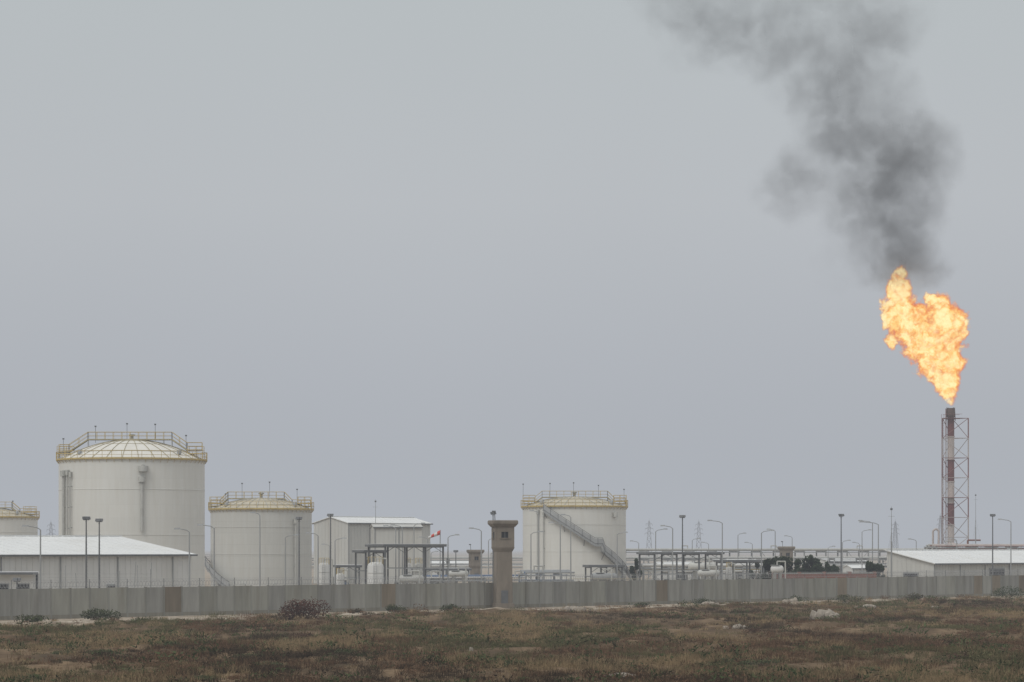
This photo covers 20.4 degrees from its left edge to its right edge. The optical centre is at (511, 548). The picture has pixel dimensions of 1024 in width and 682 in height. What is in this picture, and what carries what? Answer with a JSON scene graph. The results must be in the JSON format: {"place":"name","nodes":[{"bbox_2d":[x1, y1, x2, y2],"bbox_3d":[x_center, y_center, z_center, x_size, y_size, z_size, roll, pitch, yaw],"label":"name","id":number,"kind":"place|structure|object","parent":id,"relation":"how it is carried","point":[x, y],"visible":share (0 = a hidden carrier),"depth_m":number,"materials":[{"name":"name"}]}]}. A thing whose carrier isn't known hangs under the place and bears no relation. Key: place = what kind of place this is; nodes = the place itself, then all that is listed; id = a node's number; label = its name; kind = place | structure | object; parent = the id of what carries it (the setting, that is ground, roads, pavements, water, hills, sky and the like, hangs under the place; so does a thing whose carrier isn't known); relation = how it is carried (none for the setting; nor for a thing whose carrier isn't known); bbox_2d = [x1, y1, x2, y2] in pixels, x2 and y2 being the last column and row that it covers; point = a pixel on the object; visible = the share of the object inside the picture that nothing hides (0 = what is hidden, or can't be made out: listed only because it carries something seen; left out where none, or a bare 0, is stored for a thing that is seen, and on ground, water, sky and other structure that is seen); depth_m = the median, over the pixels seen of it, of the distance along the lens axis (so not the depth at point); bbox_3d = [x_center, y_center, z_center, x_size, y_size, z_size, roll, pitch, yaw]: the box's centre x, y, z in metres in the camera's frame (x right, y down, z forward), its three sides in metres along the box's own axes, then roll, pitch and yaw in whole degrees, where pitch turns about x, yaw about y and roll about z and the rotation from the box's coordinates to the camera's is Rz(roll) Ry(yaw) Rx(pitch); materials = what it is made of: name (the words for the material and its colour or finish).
{"place":"outdoors","nodes":[
{"label":"outdoors","id":0,"kind":"place"},
{"bbox_2d":[0,535,197,588],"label":"warehouse","id":1,"kind":"structure","parent":0,"point":[122,555],"depth_m":365.67,"materials":[{"name":"white metal"}]},
{"bbox_2d":[312,516,432,583],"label":"warehouse","id":2,"kind":"structure","parent":0,"point":[355,531],"depth_m":563.32,"materials":[{"name":"beige metal"}]},
{"bbox_2d":[370,524,422,583],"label":"warehouse","id":3,"kind":"structure","parent":0,"point":[381,534],"depth_m":535.53,"materials":[{"name":"beige metal"}]},
{"bbox_2d":[430,561,469,578],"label":"service building","id":4,"kind":"structure","parent":0,"point":[433,573],"depth_m":642.52,"materials":[{"name":"white metal"}]},
{"bbox_2d":[0,550,1023,681],"bbox_3d":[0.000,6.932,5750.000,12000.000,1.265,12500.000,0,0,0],"label":"ground","id":5,"kind":"structure","parent":0,"point":[4,654],"depth_m":241.17,"materials":[{"name":"soil"}]},
{"bbox_2d":[0,572,38,588],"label":"site office","id":6,"kind":"structure","parent":5,"relation":"on","point":[5,577],"depth_m":335.70,"materials":[{"name":"white metal"}]},
{"bbox_2d":[0,501,39,534],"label":"storage tank","id":7,"kind":"object","parent":5,"relation":"on","point":[12,520],"visible":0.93,"depth_m":534.51,"materials":[{"name":"metal"}]},
{"bbox_2d":[13,614,45,622],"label":"shrub","id":8,"kind":"object","parent":5,"relation":"on","point":[32,615],"visible":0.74,"depth_m":267.25,"materials":[{"name":"green plant"}]},
{"bbox_2d":[16,673,44,680],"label":"shrub","id":9,"kind":"object","parent":5,"relation":"on","point":[32,676],"visible":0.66,"depth_m":152.91,"materials":[{"name":"green plant"}]},
{"bbox_2d":[22,525,40,588],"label":"street lamp","id":10,"kind":"object","parent":5,"relation":"on","point":[40,549],"visible":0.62,"depth_m":304.91,"materials":[{"name":"metal"}]},
{"bbox_2d":[82,516,90,587],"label":"floodlight pole","id":11,"kind":"object","parent":5,"relation":"on","point":[85,518],"visible":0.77,"depth_m":314.93,"materials":[{"name":"metal"}]},
{"bbox_2d":[95,518,102,587],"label":"floodlight pole","id":12,"kind":"object","parent":5,"relation":"on","point":[99,520],"visible":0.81,"depth_m":329.93,"materials":[{"name":"metal"}]},
{"bbox_2d":[80,607,121,619],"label":"shrub","id":13,"kind":"object","parent":5,"relation":"on","point":[101,614],"visible":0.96,"depth_m":269.01,"materials":[{"name":"green plant"}]},
{"bbox_2d":[59,563,151,587],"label":"wire fence","id":14,"kind":"object","parent":5,"relation":"on","point":[119,574],"visible":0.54,"depth_m":299.98,"materials":[{"name":"metal"}]},
{"bbox_2d":[56,423,206,586],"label":"storage tank","id":15,"kind":"object","parent":5,"relation":"on","point":[146,490],"visible":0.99,"depth_m":411.37,"materials":[{"name":"metal"}]},
{"bbox_2d":[174,528,189,586],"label":"street lamp","id":16,"kind":"object","parent":5,"relation":"on","point":[189,552],"visible":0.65,"depth_m":329.92,"materials":[{"name":"metal"}]},
{"bbox_2d":[197,524,214,585],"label":"street lamp","id":17,"kind":"object","parent":5,"relation":"on","point":[213,555],"visible":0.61,"depth_m":344.94,"materials":[{"name":"metal"}]},
{"bbox_2d":[250,512,260,585],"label":"street lamp","id":18,"kind":"object","parent":5,"relation":"on","point":[259,551],"visible":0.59,"depth_m":394.95,"materials":[{"name":"metal"}]},
{"bbox_2d":[205,482,313,585],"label":"storage tank","id":19,"kind":"object","parent":5,"relation":"on","point":[235,524],"visible":0.97,"depth_m":462.91,"materials":[{"name":"metal"}]},
{"bbox_2d":[253,661,286,666],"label":"shrub","id":20,"kind":"object","parent":5,"relation":"on","point":[276,663],"visible":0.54,"depth_m":169.87,"materials":[{"name":"green plant"}]},
{"bbox_2d":[285,534,298,584],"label":"street lamp","id":21,"kind":"object","parent":5,"relation":"on","point":[285,556],"visible":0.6,"depth_m":419.93,"materials":[{"name":"metal"}]},
{"bbox_2d":[295,517,301,584],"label":"floodlight pole","id":22,"kind":"object","parent":5,"relation":"on","point":[299,518],"visible":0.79,"depth_m":369.94,"materials":[{"name":"metal"}]},
{"bbox_2d":[277,598,331,619],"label":"shrub","id":23,"kind":"object","parent":5,"relation":"on","point":[303,606],"visible":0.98,"depth_m":268.96,"materials":[{"name":"brown plant"}]},
{"bbox_2d":[306,532,318,583],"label":"street lamp","id":24,"kind":"object","parent":5,"relation":"on","point":[317,557],"visible":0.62,"depth_m":379.95,"materials":[{"name":"metal"}]},
{"bbox_2d":[319,558,332,584],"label":"process vessel","id":25,"kind":"object","parent":5,"relation":"on","point":[324,570],"visible":0.69,"depth_m":424.30,"materials":[{"name":"white metal"}]},
{"bbox_2d":[327,514,333,584],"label":"floodlight pole","id":26,"kind":"object","parent":5,"relation":"on","point":[330,515],"visible":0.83,"depth_m":389.91,"materials":[{"name":"metal"}]},
{"bbox_2d":[334,537,346,584],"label":"street lamp","id":27,"kind":"object","parent":5,"relation":"on","point":[335,561],"visible":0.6,"depth_m":429.95,"materials":[{"name":"metal"}]},
{"bbox_2d":[336,568,347,584],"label":"process vessel","id":28,"kind":"object","parent":5,"relation":"on","point":[339,575],"visible":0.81,"depth_m":409.58,"materials":[{"name":"white metal"}]},
{"bbox_2d":[333,565,361,583],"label":"steel canopy","id":29,"kind":"object","parent":5,"relation":"on","point":[348,566],"visible":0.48,"depth_m":440.51,"materials":[{"name":"metal"}]},
{"bbox_2d":[352,550,386,583],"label":"steel canopy","id":30,"kind":"object","parent":5,"relation":"on","point":[366,552],"visible":0.48,"depth_m":415.82,"materials":[{"name":"metal"}]},
{"bbox_2d":[367,556,386,583],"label":"process vessel","id":31,"kind":"object","parent":5,"relation":"on","point":[375,569],"visible":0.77,"depth_m":394.08,"materials":[{"name":"white metal"}]},
{"bbox_2d":[383,525,395,580],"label":"street lamp","id":32,"kind":"object","parent":5,"relation":"on","point":[395,549],"visible":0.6,"depth_m":419.93,"materials":[{"name":"metal"}]},
{"bbox_2d":[385,605,405,612],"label":"shrub","id":33,"kind":"object","parent":5,"relation":"on","point":[393,607],"visible":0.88,"depth_m":301.20,"materials":[{"name":"green plant"}]},
{"bbox_2d":[390,524,402,583],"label":"street lamp","id":34,"kind":"object","parent":5,"relation":"on","point":[402,543],"visible":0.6,"depth_m":424.93,"materials":[{"name":"metal"}]},
{"bbox_2d":[365,544,446,583],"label":"steel canopy","id":35,"kind":"object","parent":5,"relation":"on","point":[406,550],"visible":0.45,"depth_m":407.10,"materials":[{"name":"beige metal"}]},
{"bbox_2d":[408,557,413,574],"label":"process vessel","id":36,"kind":"object","parent":5,"relation":"on","point":[409,565],"visible":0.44,"depth_m":424.75,"materials":[{"name":"white metal"}]},
{"bbox_2d":[399,570,423,583],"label":"horizontal tank","id":37,"kind":"object","parent":5,"relation":"on","point":[410,576],"visible":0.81,"depth_m":389.66,"materials":[{"name":"metal"}]},
{"bbox_2d":[414,558,422,583],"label":"process vessel","id":38,"kind":"object","parent":5,"relation":"on","point":[418,564],"visible":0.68,"depth_m":429.58,"materials":[{"name":"grey paint"}]},
{"bbox_2d":[428,530,440,578],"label":"windsock","id":39,"kind":"object","parent":5,"relation":"on","point":[435,534],"visible":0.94,"depth_m":429.97,"materials":[{"name":"metal"}]},
{"bbox_2d":[411,568,470,583],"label":"steel canopy","id":40,"kind":"object","parent":5,"relation":"on","point":[463,569],"visible":0.16,"depth_m":481.22,"materials":[{"name":"white metal"}]},
{"bbox_2d":[439,603,456,610],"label":"shrub","id":41,"kind":"object","parent":5,"relation":"on","point":[449,607],"visible":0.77,"depth_m":304.54,"materials":[{"name":"green plant"}]},
{"bbox_2d":[447,534,458,582],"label":"street lamp","id":42,"kind":"object","parent":5,"relation":"on","point":[448,558],"visible":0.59,"depth_m":409.96,"materials":[{"name":"metal"}]},
{"bbox_2d":[449,566,468,582],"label":"horizontal tank","id":43,"kind":"object","parent":5,"relation":"on","point":[459,573],"visible":0.73,"depth_m":424.54,"materials":[{"name":"beige metal"}]},
{"bbox_2d":[466,544,483,582],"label":"guard tower","id":44,"kind":"structure","parent":5,"relation":"on","point":[475,561],"depth_m":558.97,"materials":[{"name":"concrete"}]},
{"bbox_2d":[426,570,524,583],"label":"pipe rack","id":45,"kind":"object","parent":5,"relation":"on","point":[436,577],"visible":0.36,"depth_m":473.72,"materials":[{"name":"metal"}]},
{"bbox_2d":[469,527,481,581],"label":"street lamp","id":46,"kind":"object","parent":5,"relation":"on","point":[481,547],"visible":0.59,"depth_m":399.92,"materials":[{"name":"metal"}]},
{"bbox_2d":[490,512,495,582],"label":"floodlight pole","id":47,"kind":"object","parent":5,"relation":"on","point":[491,513],"visible":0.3,"depth_m":419.94,"materials":[{"name":"metal"}]},
{"bbox_2d":[488,511,517,608],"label":"guard tower","id":48,"kind":"structure","parent":5,"relation":"on","point":[502,539],"depth_m":330.54,"materials":[{"name":"concrete"}]},
{"bbox_2d":[0,593,1023,681],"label":"scrub vegetation","id":49,"kind":"object","parent":5,"relation":"on","point":[189,666],"visible":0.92,"depth_m":191.19,"materials":[{"name":"brown plant"}]},
{"bbox_2d":[0,575,1023,619],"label":"perimeter wall","id":50,"kind":"structure","parent":5,"relation":"on","point":[64,603],"depth_m":327.73,"materials":[{"name":"concrete"}]},
{"bbox_2d":[0,569,1023,588],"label":"razor wire","id":51,"kind":"object","parent":50,"relation":"on","point":[667,574],"visible":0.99,"depth_m":335.52,"materials":[{"name":"metal"}]},
{"bbox_2d":[503,659,524,667],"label":"shrub","id":52,"kind":"object","parent":5,"relation":"on","point":[509,661],"visible":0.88,"depth_m":155.48,"materials":[{"name":"green plant"}]},
{"bbox_2d":[529,510,538,580],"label":"street lamp","id":53,"kind":"object","parent":5,"relation":"on","point":[538,543],"visible":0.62,"depth_m":439.93,"materials":[{"name":"metal"}]},
{"bbox_2d":[530,531,542,581],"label":"street lamp","id":54,"kind":"object","parent":5,"relation":"on","point":[531,558],"visible":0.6,"depth_m":429.96,"materials":[{"name":"metal"}]},
{"bbox_2d":[518,565,574,581],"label":"pipe rack","id":55,"kind":"object","parent":5,"relation":"on","point":[542,572],"visible":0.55,"depth_m":452.58,"materials":[{"name":"metal"}]},
{"bbox_2d":[548,522,560,581],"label":"street lamp","id":56,"kind":"object","parent":5,"relation":"on","point":[560,546],"visible":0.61,"depth_m":419.93,"materials":[{"name":"metal"}]},
{"bbox_2d":[561,514,570,580],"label":"street lamp","id":57,"kind":"object","parent":5,"relation":"on","point":[570,544],"visible":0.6,"depth_m":429.93,"materials":[{"name":"metal"}]},
{"bbox_2d":[563,606,586,611],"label":"rock pile","id":58,"kind":"object","parent":5,"relation":"on","point":[572,607],"visible":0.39,"depth_m":307.40,"materials":[{"name":"stone"}]},
{"bbox_2d":[521,482,631,580],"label":"storage tank","id":59,"kind":"object","parent":5,"relation":"on","point":[598,525],"visible":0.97,"depth_m":497.07,"materials":[{"name":"metal"}]},
{"bbox_2d":[312,553,886,579],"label":"pipe rack","id":60,"kind":"object","parent":5,"relation":"on","point":[834,558],"visible":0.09,"depth_m":611.39,"materials":[{"name":"metal"}]},
{"bbox_2d":[582,565,624,580],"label":"steel canopy","id":61,"kind":"object","parent":5,"relation":"on","point":[602,566],"visible":0.45,"depth_m":470.52,"materials":[{"name":"white metal"}]},
{"bbox_2d":[591,569,616,580],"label":"horizontal tank","id":62,"kind":"object","parent":5,"relation":"on","point":[612,575],"visible":0.71,"depth_m":439.57,"materials":[{"name":"metal"}]},
{"bbox_2d":[616,532,627,580],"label":"street lamp","id":63,"kind":"object","parent":5,"relation":"on","point":[617,552],"visible":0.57,"depth_m":449.93,"materials":[{"name":"metal"}]},
{"bbox_2d":[629,558,642,579],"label":"tree","id":64,"kind":"object","parent":5,"relation":"on","point":[632,569],"visible":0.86,"depth_m":499.70,"materials":[{"name":"green plant"}]},
{"bbox_2d":[645,521,653,555],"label":"transmission tower","id":65,"kind":"structure","parent":5,"relation":"on","point":[648,528],"depth_m":1799.58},
{"bbox_2d":[661,525,672,579],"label":"street lamp","id":66,"kind":"object","parent":5,"relation":"on","point":[672,549],"visible":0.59,"depth_m":409.93,"materials":[{"name":"metal"}]},
{"bbox_2d":[636,552,724,579],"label":"steel canopy","id":67,"kind":"object","parent":5,"relation":"on","point":[676,554],"visible":0.56,"depth_m":451.99,"materials":[{"name":"metal"}]},
{"bbox_2d":[679,515,685,579],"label":"floodlight pole","id":68,"kind":"object","parent":5,"relation":"on","point":[682,516],"visible":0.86,"depth_m":399.91,"materials":[{"name":"metal"}]},
{"bbox_2d":[694,521,702,556],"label":"transmission tower","id":69,"kind":"structure","parent":5,"relation":"on","point":[698,524],"depth_m":1799.44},
{"bbox_2d":[688,558,715,579],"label":"horizontal tank","id":70,"kind":"object","parent":5,"relation":"on","point":[692,565],"visible":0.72,"depth_m":469.41,"materials":[{"name":"metal"}]},
{"bbox_2d":[636,560,770,579],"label":"pipe rack","id":71,"kind":"object","parent":5,"relation":"on","point":[739,568],"visible":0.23,"depth_m":521.73,"materials":[{"name":"metal"}]},
{"bbox_2d":[697,565,719,579],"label":"horizontal tank","id":72,"kind":"object","parent":5,"relation":"on","point":[703,571],"visible":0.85,"depth_m":439.56,"materials":[{"name":"beige metal"}]},
{"bbox_2d":[707,520,722,579],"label":"street lamp","id":73,"kind":"object","parent":5,"relation":"on","point":[722,544],"visible":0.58,"depth_m":429.92,"materials":[{"name":"metal"}]},
{"bbox_2d":[726,562,734,579],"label":"process vessel","id":74,"kind":"object","parent":5,"relation":"on","point":[729,570],"visible":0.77,"depth_m":459.74,"materials":[{"name":"white metal"}]},
{"bbox_2d":[713,559,763,579],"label":"steel canopy","id":75,"kind":"object","parent":5,"relation":"on","point":[746,561],"visible":0.43,"depth_m":471.52,"materials":[{"name":"metal"}]},
{"bbox_2d":[750,563,765,578],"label":"tree","id":76,"kind":"object","parent":5,"relation":"on","point":[757,566],"visible":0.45,"depth_m":519.84,"materials":[{"name":"green plant"}]},
{"bbox_2d":[739,658,781,665],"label":"shrub","id":77,"kind":"object","parent":5,"relation":"on","point":[758,661],"visible":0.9,"depth_m":165.68,"materials":[{"name":"green plant"}]},
{"bbox_2d":[761,558,771,578],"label":"tree","id":78,"kind":"object","parent":5,"relation":"on","point":[766,565],"visible":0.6,"depth_m":441.60,"materials":[{"name":"green plant"}]},
{"bbox_2d":[626,545,923,578],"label":"pipe rack","id":79,"kind":"object","parent":5,"relation":"on","point":[802,550],"visible":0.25,"depth_m":661.06,"materials":[{"name":"metal"}]},
{"bbox_2d":[771,561,785,578],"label":"horizontal tank","id":80,"kind":"object","parent":5,"relation":"on","point":[777,568],"visible":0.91,"depth_m":419.58,"materials":[{"name":"white metal"}]},
{"bbox_2d":[769,556,801,577],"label":"tree","id":81,"kind":"object","parent":5,"relation":"on","point":[797,564],"visible":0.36,"depth_m":439.66,"materials":[{"name":"green plant"}]},
{"bbox_2d":[777,541,794,571],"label":"guard tower","id":82,"kind":"structure","parent":5,"relation":"on","point":[786,551],"depth_m":598.89,"materials":[{"name":"concrete"}]},
{"bbox_2d":[801,554,820,572],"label":"tree","id":83,"kind":"object","parent":5,"relation":"on","point":[811,564],"visible":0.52,"depth_m":444.34,"materials":[{"name":"green plant"}]},
{"bbox_2d":[810,609,838,619],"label":"rock pile","id":84,"kind":"object","parent":5,"relation":"on","point":[823,613],"visible":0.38,"depth_m":273.92,"materials":[{"name":"stone"}]},
{"bbox_2d":[820,561,830,572],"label":"tree","id":85,"kind":"object","parent":5,"relation":"on","point":[827,568],"visible":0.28,"depth_m":449.73,"materials":[{"name":"green plant"}]},
{"bbox_2d":[776,572,876,578],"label":"brick wall","id":86,"kind":"structure","parent":5,"relation":"on","point":[803,575],"depth_m":425.03,"materials":[{"name":"brick"}]},
{"bbox_2d":[826,564,839,572],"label":"tree","id":87,"kind":"object","parent":5,"relation":"on","point":[834,567],"visible":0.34,"depth_m":459.84,"materials":[{"name":"green plant"}]},
{"bbox_2d":[838,514,843,570],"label":"floodlight pole","id":88,"kind":"object","parent":5,"relation":"on","point":[841,515],"visible":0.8,"depth_m":429.93,"materials":[{"name":"metal"}]},
{"bbox_2d":[836,594,865,603],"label":"shrub","id":89,"kind":"object","parent":5,"relation":"on","point":[847,598],"visible":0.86,"depth_m":350.19,"materials":[{"name":"green plant"}]},
{"bbox_2d":[859,521,878,563],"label":"street lamp","id":90,"kind":"object","parent":5,"relation":"on","point":[878,538],"visible":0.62,"depth_m":449.92,"materials":[{"name":"metal"}]},
{"bbox_2d":[865,561,884,576],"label":"tree","id":91,"kind":"object","parent":5,"relation":"on","point":[870,566],"visible":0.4,"depth_m":439.35,"materials":[{"name":"green plant"}]},
{"bbox_2d":[885,507,903,576],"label":"antenna mast","id":92,"kind":"object","parent":5,"relation":"on","point":[891,508],"visible":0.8,"depth_m":439.94,"materials":[{"name":"metal"}]},
{"bbox_2d":[892,521,898,547],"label":"transmission tower","id":93,"kind":"structure","parent":5,"relation":"on","point":[894,533],"depth_m":1899.61,"materials":[{"name":"metal"}]},
{"bbox_2d":[904,592,922,599],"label":"shrub","id":94,"kind":"object","parent":5,"relation":"on","point":[918,596],"visible":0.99,"depth_m":358.13,"materials":[{"name":"green plant"}]},
{"bbox_2d":[932,407,980,543],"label":"flare stack","id":95,"kind":"object","parent":5,"relation":"on","point":[949,418],"visible":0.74,"depth_m":699.18,"materials":[{"name":"white paint"},{"name":"red paint"},{"name":"steel"}]},
{"bbox_2d":[924,541,1023,548],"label":"pipe rack","id":96,"kind":"object","parent":5,"relation":"on","point":[971,546],"visible":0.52,"depth_m":644.66,"materials":[{"name":"metal"}]},
{"bbox_2d":[990,514,995,575],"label":"floodlight pole","id":97,"kind":"object","parent":5,"relation":"on","point":[992,515],"visible":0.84,"depth_m":454.92,"materials":[{"name":"metal"}]},
{"bbox_2d":[998,519,1011,574],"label":"street lamp","id":98,"kind":"object","parent":5,"relation":"on","point":[1010,548],"visible":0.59,"depth_m":469.98,"materials":[{"name":"metal"}]},
{"bbox_2d":[990,586,1023,596],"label":"shrub","id":99,"kind":"object","parent":5,"relation":"on","point":[1002,594],"visible":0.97,"depth_m":390.51,"materials":[{"name":"green plant"}]},
{"bbox_2d":[0,0,1023,549],"label":"sky","id":100,"kind":"structure","parent":0,"point":[740,265],"materials":[{"name":"grey"}]},
{"bbox_2d":[651,561,700,579],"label":"service building","id":101,"kind":"structure","parent":0,"point":[689,577],"depth_m":601.67,"materials":[{"name":"white metal"}]},
{"bbox_2d":[816,558,866,572],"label":"service building","id":102,"kind":"structure","parent":0,"point":[844,561],"depth_m":621.48,"materials":[{"name":"white metal"}]},
{"bbox_2d":[843,564,865,572],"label":"service building","id":103,"kind":"structure","parent":0,"point":[854,568],"depth_m":561.18,"materials":[{"name":"white metal"}]},
{"bbox_2d":[884,549,1023,576],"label":"warehouse","id":104,"kind":"structure","parent":0,"point":[964,561],"depth_m":484.39,"materials":[{"name":"beige metal"}]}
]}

